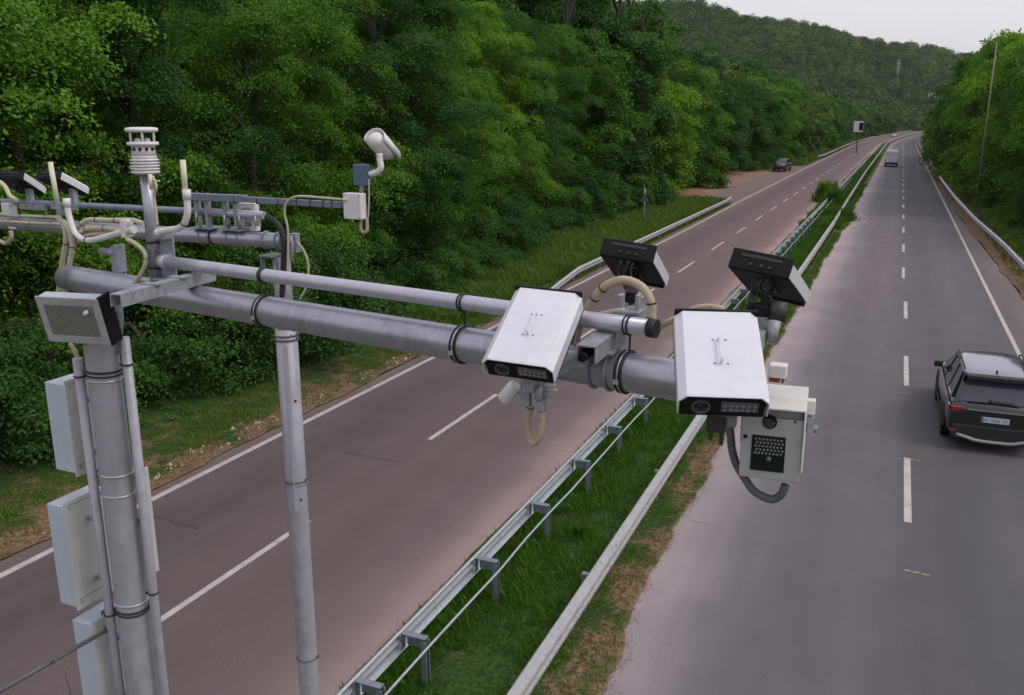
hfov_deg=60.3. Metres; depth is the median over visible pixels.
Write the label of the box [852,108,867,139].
tree
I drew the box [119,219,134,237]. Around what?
pipe clamp
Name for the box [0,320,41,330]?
cable
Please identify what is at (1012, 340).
road marking
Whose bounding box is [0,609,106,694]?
support rod
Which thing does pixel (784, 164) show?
car
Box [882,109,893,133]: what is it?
tree
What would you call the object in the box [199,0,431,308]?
tree
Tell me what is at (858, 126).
information board
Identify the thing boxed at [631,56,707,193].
tree
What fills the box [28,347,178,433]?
shrub
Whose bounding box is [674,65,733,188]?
tree
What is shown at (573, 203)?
shrub
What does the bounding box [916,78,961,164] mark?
tree
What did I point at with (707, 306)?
flexible conduit
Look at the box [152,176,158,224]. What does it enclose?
flexible conduit
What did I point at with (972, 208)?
dry grass
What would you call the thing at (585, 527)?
grass tussock
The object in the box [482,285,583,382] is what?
traffic camera
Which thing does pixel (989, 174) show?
tree
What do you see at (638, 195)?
shrub
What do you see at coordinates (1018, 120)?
tree
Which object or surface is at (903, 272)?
road marking
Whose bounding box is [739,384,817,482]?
flash box
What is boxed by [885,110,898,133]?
tree
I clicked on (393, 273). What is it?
shrub
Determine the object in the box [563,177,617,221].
shrub
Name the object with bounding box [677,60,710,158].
tree
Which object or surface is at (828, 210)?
weed clump
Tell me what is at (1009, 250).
guard rail
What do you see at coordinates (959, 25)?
sky
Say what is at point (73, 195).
camera mount
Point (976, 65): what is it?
tree
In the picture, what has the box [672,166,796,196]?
layby earth
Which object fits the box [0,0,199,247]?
tree
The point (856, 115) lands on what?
tree
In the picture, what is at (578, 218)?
shrub
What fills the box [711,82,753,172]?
tree
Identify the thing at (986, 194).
shrub
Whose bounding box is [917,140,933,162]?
verge
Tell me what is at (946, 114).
tree
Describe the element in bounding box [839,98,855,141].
tree
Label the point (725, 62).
tree
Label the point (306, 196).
cable
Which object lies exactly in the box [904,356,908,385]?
road marking
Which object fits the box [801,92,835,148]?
tree
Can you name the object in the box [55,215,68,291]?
flexible conduit
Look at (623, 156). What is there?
tree
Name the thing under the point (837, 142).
tree
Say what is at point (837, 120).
tree
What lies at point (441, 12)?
tree
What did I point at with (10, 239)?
flexible conduit
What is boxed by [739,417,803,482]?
door
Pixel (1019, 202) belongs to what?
shrub
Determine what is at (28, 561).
road marking
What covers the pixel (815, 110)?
tree
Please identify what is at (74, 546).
cabinet
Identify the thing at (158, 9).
tree
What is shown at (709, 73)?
tree
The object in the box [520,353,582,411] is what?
camera mount
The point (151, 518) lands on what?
mounting plate
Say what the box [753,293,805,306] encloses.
front window
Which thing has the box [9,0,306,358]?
tree
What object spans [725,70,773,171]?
tree
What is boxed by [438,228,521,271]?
shrub
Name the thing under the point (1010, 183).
shrub
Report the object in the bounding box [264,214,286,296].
rubber hose
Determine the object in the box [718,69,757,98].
tree
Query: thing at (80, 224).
flexible conduit
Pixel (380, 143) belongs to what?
cctv camera
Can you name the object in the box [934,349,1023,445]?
car
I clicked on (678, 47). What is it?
tree
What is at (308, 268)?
cable
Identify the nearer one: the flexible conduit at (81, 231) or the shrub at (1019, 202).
the flexible conduit at (81, 231)
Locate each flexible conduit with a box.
[0,180,17,201]
[0,212,55,218]
[0,220,59,225]
[0,231,13,245]
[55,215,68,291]
[60,219,75,291]
[68,343,79,357]
[75,225,129,240]
[75,232,118,243]
[76,217,143,229]
[125,237,148,283]
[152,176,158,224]
[359,218,368,233]
[524,405,545,445]
[571,275,656,342]
[574,327,582,345]
[600,307,624,313]
[660,316,673,330]
[690,304,725,308]
[726,420,789,502]
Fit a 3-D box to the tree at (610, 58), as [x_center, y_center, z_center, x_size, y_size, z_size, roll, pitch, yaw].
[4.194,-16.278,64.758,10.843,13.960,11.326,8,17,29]
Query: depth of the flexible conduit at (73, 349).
5.37 m
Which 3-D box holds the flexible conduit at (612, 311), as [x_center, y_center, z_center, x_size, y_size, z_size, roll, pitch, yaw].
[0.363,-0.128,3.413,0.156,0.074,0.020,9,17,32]
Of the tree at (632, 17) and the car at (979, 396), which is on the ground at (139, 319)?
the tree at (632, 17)
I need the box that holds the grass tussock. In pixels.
[564,517,599,541]
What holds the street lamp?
on the verge at (1004, 269)
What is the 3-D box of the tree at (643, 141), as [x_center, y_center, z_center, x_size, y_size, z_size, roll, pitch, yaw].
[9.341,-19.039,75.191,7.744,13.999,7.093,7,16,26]
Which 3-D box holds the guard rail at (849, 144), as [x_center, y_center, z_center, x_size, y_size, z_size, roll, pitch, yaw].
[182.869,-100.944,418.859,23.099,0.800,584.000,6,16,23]
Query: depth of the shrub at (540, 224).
48.77 m
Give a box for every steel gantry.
[0,193,343,694]
[54,175,767,694]
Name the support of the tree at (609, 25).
on the ground at (139, 319)
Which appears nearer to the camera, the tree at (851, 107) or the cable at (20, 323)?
the cable at (20, 323)
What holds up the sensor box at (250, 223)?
on the steel gantry at (296, 481)
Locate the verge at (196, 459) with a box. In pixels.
[0,203,717,559]
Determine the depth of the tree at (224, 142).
47.38 m
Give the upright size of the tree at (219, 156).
14.968 m
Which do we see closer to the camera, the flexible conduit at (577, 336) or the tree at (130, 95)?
the flexible conduit at (577, 336)
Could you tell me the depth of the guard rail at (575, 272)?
50.62 m
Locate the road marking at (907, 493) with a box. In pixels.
[904,458,911,522]
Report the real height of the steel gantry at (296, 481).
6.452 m
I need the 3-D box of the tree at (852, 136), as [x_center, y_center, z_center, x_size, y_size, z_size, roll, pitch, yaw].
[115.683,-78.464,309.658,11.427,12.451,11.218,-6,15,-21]
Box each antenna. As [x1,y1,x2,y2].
[48,162,137,243]
[153,160,190,235]
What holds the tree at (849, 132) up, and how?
on the verge at (855, 143)
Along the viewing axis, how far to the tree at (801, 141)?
158.73 m
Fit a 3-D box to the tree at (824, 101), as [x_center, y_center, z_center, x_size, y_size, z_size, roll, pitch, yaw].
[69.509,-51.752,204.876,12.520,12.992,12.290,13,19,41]
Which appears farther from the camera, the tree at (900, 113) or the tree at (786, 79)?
the tree at (900, 113)
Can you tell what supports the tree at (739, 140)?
on the layby earth
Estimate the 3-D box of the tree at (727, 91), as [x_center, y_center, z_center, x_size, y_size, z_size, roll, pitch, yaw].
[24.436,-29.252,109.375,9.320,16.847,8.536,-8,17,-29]
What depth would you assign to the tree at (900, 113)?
525.92 m
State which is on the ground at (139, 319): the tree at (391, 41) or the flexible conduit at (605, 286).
the tree at (391, 41)
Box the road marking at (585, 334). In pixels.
[580,329,594,338]
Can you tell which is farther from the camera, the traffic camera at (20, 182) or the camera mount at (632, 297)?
the traffic camera at (20, 182)
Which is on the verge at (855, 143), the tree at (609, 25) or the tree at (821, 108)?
the tree at (821, 108)
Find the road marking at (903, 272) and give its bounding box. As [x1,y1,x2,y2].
[902,267,904,277]
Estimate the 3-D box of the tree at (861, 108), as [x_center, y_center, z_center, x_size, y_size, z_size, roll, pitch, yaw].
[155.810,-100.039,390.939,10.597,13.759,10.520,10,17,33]
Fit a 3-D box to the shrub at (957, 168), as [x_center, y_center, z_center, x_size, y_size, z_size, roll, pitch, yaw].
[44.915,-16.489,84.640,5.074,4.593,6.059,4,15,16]
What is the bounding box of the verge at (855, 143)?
[803,131,909,165]
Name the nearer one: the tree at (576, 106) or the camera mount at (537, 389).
the camera mount at (537, 389)
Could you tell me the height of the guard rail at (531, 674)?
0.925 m
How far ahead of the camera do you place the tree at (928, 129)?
233.23 m
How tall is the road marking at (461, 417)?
0.001 m
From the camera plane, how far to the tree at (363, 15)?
49.55 m
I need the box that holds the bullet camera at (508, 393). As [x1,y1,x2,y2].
[498,380,520,404]
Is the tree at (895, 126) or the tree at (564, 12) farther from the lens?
the tree at (895, 126)
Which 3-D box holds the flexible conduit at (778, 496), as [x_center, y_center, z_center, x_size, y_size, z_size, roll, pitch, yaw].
[0.818,0.386,2.950,0.231,0.263,0.029,9,17,32]
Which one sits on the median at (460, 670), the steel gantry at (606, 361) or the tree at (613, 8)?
the steel gantry at (606, 361)
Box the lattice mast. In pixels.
[895,60,901,84]
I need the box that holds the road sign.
[640,188,648,217]
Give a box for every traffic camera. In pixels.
[0,170,45,194]
[36,170,88,194]
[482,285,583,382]
[600,237,668,287]
[673,308,769,416]
[728,247,811,306]
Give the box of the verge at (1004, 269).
[927,163,1023,297]
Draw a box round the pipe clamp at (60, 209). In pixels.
[55,202,64,214]
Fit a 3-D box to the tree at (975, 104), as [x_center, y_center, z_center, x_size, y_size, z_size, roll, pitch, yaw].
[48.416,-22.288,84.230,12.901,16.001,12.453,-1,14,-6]
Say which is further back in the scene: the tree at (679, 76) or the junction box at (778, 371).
the tree at (679, 76)
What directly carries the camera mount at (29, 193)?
attached to the steel gantry at (296, 481)
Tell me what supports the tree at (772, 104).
on the layby earth
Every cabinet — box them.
[45,373,97,476]
[47,485,112,610]
[73,600,126,694]
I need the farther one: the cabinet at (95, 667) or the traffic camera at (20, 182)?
the traffic camera at (20, 182)
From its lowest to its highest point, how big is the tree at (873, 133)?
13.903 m
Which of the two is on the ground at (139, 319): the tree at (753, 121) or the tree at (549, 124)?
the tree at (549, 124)
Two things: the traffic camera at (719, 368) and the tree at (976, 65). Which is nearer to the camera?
the traffic camera at (719, 368)
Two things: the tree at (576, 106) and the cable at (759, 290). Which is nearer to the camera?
the cable at (759, 290)
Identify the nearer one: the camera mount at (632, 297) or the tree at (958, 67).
the camera mount at (632, 297)
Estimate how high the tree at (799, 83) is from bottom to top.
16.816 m
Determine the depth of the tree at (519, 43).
46.85 m
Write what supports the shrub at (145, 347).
on the verge at (196, 459)
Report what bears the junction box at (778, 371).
attached to the steel gantry at (606, 361)
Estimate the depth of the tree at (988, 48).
88.41 m
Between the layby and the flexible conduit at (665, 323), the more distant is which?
the layby
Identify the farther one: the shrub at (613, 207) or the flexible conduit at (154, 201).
the shrub at (613, 207)
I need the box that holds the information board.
[853,121,863,152]
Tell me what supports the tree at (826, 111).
on the verge at (855, 143)
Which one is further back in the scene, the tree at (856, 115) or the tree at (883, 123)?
the tree at (883, 123)
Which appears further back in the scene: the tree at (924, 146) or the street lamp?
the tree at (924, 146)
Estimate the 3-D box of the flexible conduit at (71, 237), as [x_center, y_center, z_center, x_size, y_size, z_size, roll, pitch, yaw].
[-2.693,-0.546,5.333,0.180,0.463,0.040,9,17,32]
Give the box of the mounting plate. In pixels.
[138,467,158,571]
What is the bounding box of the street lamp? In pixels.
[975,40,996,204]
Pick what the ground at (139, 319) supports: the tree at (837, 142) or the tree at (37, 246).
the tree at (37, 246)
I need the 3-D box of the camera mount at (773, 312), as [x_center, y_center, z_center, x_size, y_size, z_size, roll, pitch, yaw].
[1.012,-0.138,3.467,0.151,0.192,0.295,6,16,23]
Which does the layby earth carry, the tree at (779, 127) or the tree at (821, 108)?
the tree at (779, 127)
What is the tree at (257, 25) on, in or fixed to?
on the ground at (139, 319)
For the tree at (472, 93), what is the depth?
38.76 m
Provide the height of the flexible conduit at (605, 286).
0.359 m
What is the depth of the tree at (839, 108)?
230.89 m
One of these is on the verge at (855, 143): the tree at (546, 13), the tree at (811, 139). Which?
the tree at (811, 139)
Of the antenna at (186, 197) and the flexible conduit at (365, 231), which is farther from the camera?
the flexible conduit at (365, 231)
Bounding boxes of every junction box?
[1,203,17,228]
[343,192,366,219]
[768,362,787,382]
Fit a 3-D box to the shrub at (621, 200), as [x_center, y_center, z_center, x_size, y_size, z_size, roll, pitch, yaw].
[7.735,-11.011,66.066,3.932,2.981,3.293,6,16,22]
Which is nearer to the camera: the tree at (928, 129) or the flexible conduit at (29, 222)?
the flexible conduit at (29, 222)
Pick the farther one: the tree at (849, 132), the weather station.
the tree at (849, 132)
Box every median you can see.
[350,184,867,694]
[864,132,921,183]
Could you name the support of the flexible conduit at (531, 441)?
hanging from the camera mount at (537, 389)
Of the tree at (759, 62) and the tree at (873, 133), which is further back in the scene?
the tree at (873, 133)
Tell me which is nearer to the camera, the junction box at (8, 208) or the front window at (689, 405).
the front window at (689, 405)
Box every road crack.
[154,516,197,527]
[345,452,392,460]
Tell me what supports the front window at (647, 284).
in the traffic camera at (648, 267)
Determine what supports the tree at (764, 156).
on the layby earth
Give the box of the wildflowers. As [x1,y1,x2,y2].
[546,207,671,245]
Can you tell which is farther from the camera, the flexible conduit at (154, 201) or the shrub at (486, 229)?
the shrub at (486, 229)
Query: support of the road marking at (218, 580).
on the road at (406, 527)
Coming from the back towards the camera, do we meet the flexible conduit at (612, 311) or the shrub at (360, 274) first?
the shrub at (360, 274)
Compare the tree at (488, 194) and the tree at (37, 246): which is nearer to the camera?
the tree at (37, 246)
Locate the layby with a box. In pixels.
[704,166,805,203]
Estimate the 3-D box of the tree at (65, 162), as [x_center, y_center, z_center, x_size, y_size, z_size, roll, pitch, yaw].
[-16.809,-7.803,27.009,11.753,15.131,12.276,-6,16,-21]
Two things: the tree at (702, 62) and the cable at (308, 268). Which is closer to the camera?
the cable at (308, 268)
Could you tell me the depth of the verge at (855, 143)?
324.03 m
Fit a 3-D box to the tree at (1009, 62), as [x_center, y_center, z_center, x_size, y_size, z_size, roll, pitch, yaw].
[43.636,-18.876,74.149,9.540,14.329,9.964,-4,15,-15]
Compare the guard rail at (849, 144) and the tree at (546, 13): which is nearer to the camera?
the tree at (546, 13)
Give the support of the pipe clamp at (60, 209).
attached to the antenna at (67, 206)
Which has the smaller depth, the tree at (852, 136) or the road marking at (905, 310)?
the road marking at (905, 310)
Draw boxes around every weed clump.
[811,179,840,201]
[817,207,835,214]
[821,187,850,203]
[832,207,861,221]
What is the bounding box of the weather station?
[124,127,159,189]
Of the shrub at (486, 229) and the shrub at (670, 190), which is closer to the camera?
the shrub at (486, 229)
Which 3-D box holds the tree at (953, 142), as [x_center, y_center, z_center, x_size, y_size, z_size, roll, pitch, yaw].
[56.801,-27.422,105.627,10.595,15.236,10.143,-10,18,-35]
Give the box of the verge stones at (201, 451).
[18,236,662,537]
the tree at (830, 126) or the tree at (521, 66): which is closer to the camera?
the tree at (521, 66)
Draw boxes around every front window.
[485,360,553,382]
[643,282,664,287]
[679,397,765,416]
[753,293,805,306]
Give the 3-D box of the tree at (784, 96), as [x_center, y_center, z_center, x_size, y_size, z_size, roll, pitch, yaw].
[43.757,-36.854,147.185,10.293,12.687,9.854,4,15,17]
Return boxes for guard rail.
[335,158,866,694]
[506,220,835,694]
[551,196,731,288]
[818,130,910,158]
[834,131,922,220]
[867,131,920,158]
[939,176,1023,268]
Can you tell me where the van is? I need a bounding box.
[884,149,898,166]
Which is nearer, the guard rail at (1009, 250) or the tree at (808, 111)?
the guard rail at (1009, 250)
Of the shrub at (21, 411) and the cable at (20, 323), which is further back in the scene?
the shrub at (21, 411)
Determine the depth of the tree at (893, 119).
480.72 m
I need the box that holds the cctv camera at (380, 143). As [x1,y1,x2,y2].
[353,128,400,192]
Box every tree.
[0,0,172,366]
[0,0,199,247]
[0,0,240,394]
[0,6,91,369]
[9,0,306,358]
[21,0,284,271]
[95,0,414,356]
[128,7,231,172]
[165,0,336,250]
[193,126,272,181]
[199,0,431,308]
[261,1,446,200]
[263,0,383,211]
[266,0,514,280]
[340,1,526,277]
[344,63,515,257]
[356,7,473,226]
[384,0,552,223]
[424,12,570,237]
[451,0,529,88]
[471,14,595,225]
[477,8,584,224]
[494,0,571,133]
[511,0,638,190]
[513,0,589,23]
[517,30,628,216]
[530,25,649,217]
[538,0,608,28]
[573,0,673,203]
[576,27,636,204]
[588,3,630,38]
[595,0,687,190]
[595,50,664,195]
[611,1,638,20]
[619,48,659,192]
[626,0,696,185]
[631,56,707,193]
[632,76,704,195]
[659,37,707,193]
[664,28,695,67]
[667,52,709,183]
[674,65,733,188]
[676,46,729,73]
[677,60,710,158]
[679,66,735,185]
[686,49,725,165]
[698,40,739,175]
[699,54,743,89]
[704,54,754,171]
[709,76,751,177]
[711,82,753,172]
[715,60,729,72]
[717,62,767,98]
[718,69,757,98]
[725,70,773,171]
[730,58,774,87]
[734,66,780,90]
[738,100,777,170]
[739,79,788,161]
[743,65,776,87]
[758,93,784,162]
[763,109,791,164]
[764,87,804,159]
[777,111,799,157]
[780,78,812,99]
[780,80,814,158]
[783,107,816,157]
[792,78,804,89]
[792,92,821,151]
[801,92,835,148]
[802,99,828,150]
[802,109,817,148]
[805,98,828,152]
[810,106,830,151]
[815,96,846,144]
[815,104,833,149]
[816,96,840,146]
[816,111,835,150]
[824,99,843,148]
[826,108,839,147]
[831,99,849,146]
[833,99,858,141]
[836,103,851,138]
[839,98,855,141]
[841,105,858,138]
[842,115,858,139]
[842,119,854,138]
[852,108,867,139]
[856,112,867,134]
[857,106,874,136]
[861,108,874,137]
[867,107,877,136]
[870,108,883,135]
[871,107,887,135]
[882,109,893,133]
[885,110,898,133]
[885,111,896,133]
[891,108,902,130]
[911,51,980,170]
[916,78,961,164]
[917,71,963,151]
[919,99,943,155]
[922,98,945,158]
[923,120,933,142]
[927,63,975,178]
[931,45,986,184]
[932,30,1023,194]
[936,60,975,144]
[941,34,1021,176]
[947,38,1008,156]
[947,44,1023,201]
[949,28,1023,196]
[970,60,1023,205]
[988,64,1023,204]
[995,103,1023,225]
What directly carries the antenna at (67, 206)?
attached to the steel gantry at (606, 361)
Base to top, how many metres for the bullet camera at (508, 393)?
0.097 m
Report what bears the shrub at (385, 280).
on the verge at (196, 459)
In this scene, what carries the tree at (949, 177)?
on the verge at (1004, 269)
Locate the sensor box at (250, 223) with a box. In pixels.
[240,203,260,230]
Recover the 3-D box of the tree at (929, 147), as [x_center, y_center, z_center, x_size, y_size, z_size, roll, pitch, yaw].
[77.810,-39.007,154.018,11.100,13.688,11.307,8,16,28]
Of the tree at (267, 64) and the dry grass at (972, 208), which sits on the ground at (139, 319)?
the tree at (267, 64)
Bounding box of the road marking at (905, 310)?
[904,301,907,318]
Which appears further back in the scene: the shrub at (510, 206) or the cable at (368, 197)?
the shrub at (510, 206)
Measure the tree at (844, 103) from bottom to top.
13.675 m
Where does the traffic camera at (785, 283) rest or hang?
attached to the camera mount at (773, 312)
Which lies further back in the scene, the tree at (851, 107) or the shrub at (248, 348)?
the tree at (851, 107)
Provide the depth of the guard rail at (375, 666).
13.14 m
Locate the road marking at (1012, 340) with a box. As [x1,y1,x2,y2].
[916,143,1022,358]
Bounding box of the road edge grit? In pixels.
[0,234,829,693]
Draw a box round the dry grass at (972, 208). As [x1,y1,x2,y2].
[0,184,1023,694]
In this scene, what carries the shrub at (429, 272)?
on the verge at (196, 459)
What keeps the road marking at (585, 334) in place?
on the road at (406, 527)
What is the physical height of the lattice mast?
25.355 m
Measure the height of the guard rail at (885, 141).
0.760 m
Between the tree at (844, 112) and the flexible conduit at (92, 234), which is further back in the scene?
the tree at (844, 112)
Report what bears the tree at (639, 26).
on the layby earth
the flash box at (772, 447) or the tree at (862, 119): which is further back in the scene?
the tree at (862, 119)
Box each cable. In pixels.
[0,316,40,326]
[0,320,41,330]
[283,195,346,291]
[296,242,309,299]
[367,179,369,217]
[617,261,633,289]
[750,278,771,302]
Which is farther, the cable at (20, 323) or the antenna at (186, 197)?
the cable at (20, 323)
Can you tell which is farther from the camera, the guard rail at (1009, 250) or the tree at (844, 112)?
the tree at (844, 112)
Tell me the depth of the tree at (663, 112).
73.31 m
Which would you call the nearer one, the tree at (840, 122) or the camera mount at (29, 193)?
the camera mount at (29, 193)
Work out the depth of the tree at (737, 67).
139.79 m
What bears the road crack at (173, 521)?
on the road at (406, 527)
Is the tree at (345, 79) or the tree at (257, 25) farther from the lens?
the tree at (345, 79)
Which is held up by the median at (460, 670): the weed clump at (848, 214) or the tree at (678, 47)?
the weed clump at (848, 214)
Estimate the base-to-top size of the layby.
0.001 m
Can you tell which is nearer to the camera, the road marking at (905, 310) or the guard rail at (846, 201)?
the road marking at (905, 310)
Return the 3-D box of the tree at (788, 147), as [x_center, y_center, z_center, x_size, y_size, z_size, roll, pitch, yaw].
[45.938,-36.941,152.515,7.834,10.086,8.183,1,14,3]
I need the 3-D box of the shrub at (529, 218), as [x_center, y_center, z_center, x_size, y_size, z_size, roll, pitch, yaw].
[-0.286,-6.526,47.431,4.079,3.693,4.871,-1,14,-4]
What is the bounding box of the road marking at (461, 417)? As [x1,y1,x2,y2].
[428,394,497,439]
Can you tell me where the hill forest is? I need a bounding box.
[610,0,974,135]
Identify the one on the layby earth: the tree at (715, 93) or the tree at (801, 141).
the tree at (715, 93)
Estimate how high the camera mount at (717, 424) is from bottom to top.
0.170 m
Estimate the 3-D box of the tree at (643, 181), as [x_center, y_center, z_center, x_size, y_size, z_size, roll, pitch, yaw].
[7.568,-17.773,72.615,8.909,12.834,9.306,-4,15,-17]
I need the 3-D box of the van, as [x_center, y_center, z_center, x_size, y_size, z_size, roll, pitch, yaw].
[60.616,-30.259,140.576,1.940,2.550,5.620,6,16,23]
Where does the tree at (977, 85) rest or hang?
on the verge at (1004, 269)
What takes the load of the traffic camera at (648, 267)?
attached to the camera mount at (632, 297)
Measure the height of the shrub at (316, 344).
4.115 m
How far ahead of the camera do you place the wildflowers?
55.49 m
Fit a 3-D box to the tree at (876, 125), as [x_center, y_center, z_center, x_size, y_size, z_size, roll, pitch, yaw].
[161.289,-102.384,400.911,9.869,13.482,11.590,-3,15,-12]
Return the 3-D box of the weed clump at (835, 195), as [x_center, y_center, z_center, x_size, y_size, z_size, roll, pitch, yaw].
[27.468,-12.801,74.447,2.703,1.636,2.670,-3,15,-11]
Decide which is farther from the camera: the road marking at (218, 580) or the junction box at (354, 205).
the road marking at (218, 580)
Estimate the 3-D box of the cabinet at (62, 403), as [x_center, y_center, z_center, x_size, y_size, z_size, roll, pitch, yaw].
[-2.709,0.481,5.541,0.288,0.627,0.220,6,16,23]
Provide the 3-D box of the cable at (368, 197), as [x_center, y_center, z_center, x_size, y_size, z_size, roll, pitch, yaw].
[-1.033,-1.071,6.334,0.028,0.282,0.010,6,16,23]
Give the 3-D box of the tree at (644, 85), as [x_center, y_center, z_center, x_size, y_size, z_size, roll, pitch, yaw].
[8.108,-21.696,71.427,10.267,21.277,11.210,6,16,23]
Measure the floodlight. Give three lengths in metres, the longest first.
0.433 x 0.354 x 0.139 m
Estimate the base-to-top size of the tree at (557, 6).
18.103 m
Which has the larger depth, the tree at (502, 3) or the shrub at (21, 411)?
the tree at (502, 3)
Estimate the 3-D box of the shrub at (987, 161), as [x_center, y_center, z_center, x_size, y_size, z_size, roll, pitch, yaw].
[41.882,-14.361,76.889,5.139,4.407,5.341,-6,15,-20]
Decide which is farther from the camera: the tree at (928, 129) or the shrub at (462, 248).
the tree at (928, 129)
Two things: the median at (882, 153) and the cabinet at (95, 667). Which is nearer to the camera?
the cabinet at (95, 667)
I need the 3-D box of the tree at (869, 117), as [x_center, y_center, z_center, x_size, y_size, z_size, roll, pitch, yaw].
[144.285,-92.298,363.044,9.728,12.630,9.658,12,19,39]
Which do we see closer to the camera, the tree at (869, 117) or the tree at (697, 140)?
the tree at (697, 140)
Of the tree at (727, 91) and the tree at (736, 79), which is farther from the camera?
the tree at (736, 79)
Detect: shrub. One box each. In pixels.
[0,315,146,483]
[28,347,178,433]
[67,308,233,415]
[180,261,326,397]
[236,236,371,368]
[278,234,435,349]
[361,263,418,313]
[361,276,417,318]
[392,241,480,304]
[437,239,491,285]
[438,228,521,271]
[459,209,521,258]
[478,192,545,250]
[480,193,547,260]
[525,216,553,244]
[526,197,575,236]
[542,183,591,222]
[553,210,592,230]
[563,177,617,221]
[591,182,637,214]
[593,202,623,216]
[625,185,655,211]
[646,189,675,205]
[648,185,675,203]
[950,155,993,185]
[963,158,1007,200]
[973,183,1016,209]
[988,168,1023,214]
[994,178,1023,228]
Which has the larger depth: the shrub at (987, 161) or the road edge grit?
the shrub at (987, 161)
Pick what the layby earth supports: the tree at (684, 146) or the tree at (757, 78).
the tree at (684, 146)
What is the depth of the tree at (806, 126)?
153.68 m
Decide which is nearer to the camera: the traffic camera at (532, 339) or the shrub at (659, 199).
the traffic camera at (532, 339)
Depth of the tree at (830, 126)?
198.04 m
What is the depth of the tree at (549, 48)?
56.30 m
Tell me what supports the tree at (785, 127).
on the verge at (855, 143)
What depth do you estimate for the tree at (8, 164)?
19.92 m
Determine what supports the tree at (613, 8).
on the ground at (139, 319)
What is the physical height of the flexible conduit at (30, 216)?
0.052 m
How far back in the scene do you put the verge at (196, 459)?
20.55 m
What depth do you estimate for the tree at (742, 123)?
116.37 m
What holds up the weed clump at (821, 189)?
on the median at (460, 670)
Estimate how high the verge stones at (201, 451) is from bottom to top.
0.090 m
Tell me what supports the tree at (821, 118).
on the verge at (855, 143)
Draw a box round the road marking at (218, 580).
[151,520,310,623]
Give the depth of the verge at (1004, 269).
53.01 m
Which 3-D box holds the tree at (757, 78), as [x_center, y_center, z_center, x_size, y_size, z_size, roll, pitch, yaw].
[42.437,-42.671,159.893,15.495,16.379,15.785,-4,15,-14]
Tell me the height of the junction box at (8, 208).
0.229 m
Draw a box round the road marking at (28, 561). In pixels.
[0,133,901,577]
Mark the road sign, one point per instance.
(644, 199)
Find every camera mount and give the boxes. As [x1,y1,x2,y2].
[19,188,47,210]
[50,188,78,210]
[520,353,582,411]
[616,274,643,317]
[706,415,737,445]
[747,291,787,344]
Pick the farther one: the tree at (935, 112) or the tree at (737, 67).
the tree at (737, 67)
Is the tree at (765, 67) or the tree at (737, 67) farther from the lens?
the tree at (765, 67)
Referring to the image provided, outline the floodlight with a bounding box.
[34,291,122,345]
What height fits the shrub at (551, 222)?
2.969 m
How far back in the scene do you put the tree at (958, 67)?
119.33 m
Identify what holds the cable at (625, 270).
attached to the camera mount at (632, 297)
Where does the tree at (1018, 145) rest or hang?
on the verge at (1004, 269)
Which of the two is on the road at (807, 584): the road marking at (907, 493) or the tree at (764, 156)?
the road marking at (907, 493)
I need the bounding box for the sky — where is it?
[616,0,1023,53]
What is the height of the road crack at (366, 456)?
0.001 m
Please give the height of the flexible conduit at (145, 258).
0.256 m
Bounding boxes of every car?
[773,158,791,171]
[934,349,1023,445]
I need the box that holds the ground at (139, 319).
[1,15,1023,559]
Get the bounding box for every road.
[0,131,921,694]
[602,133,1023,694]
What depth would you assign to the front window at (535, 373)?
3.07 m
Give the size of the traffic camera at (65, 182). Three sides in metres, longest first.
0.365 x 0.238 x 0.148 m
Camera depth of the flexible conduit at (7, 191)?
7.20 m

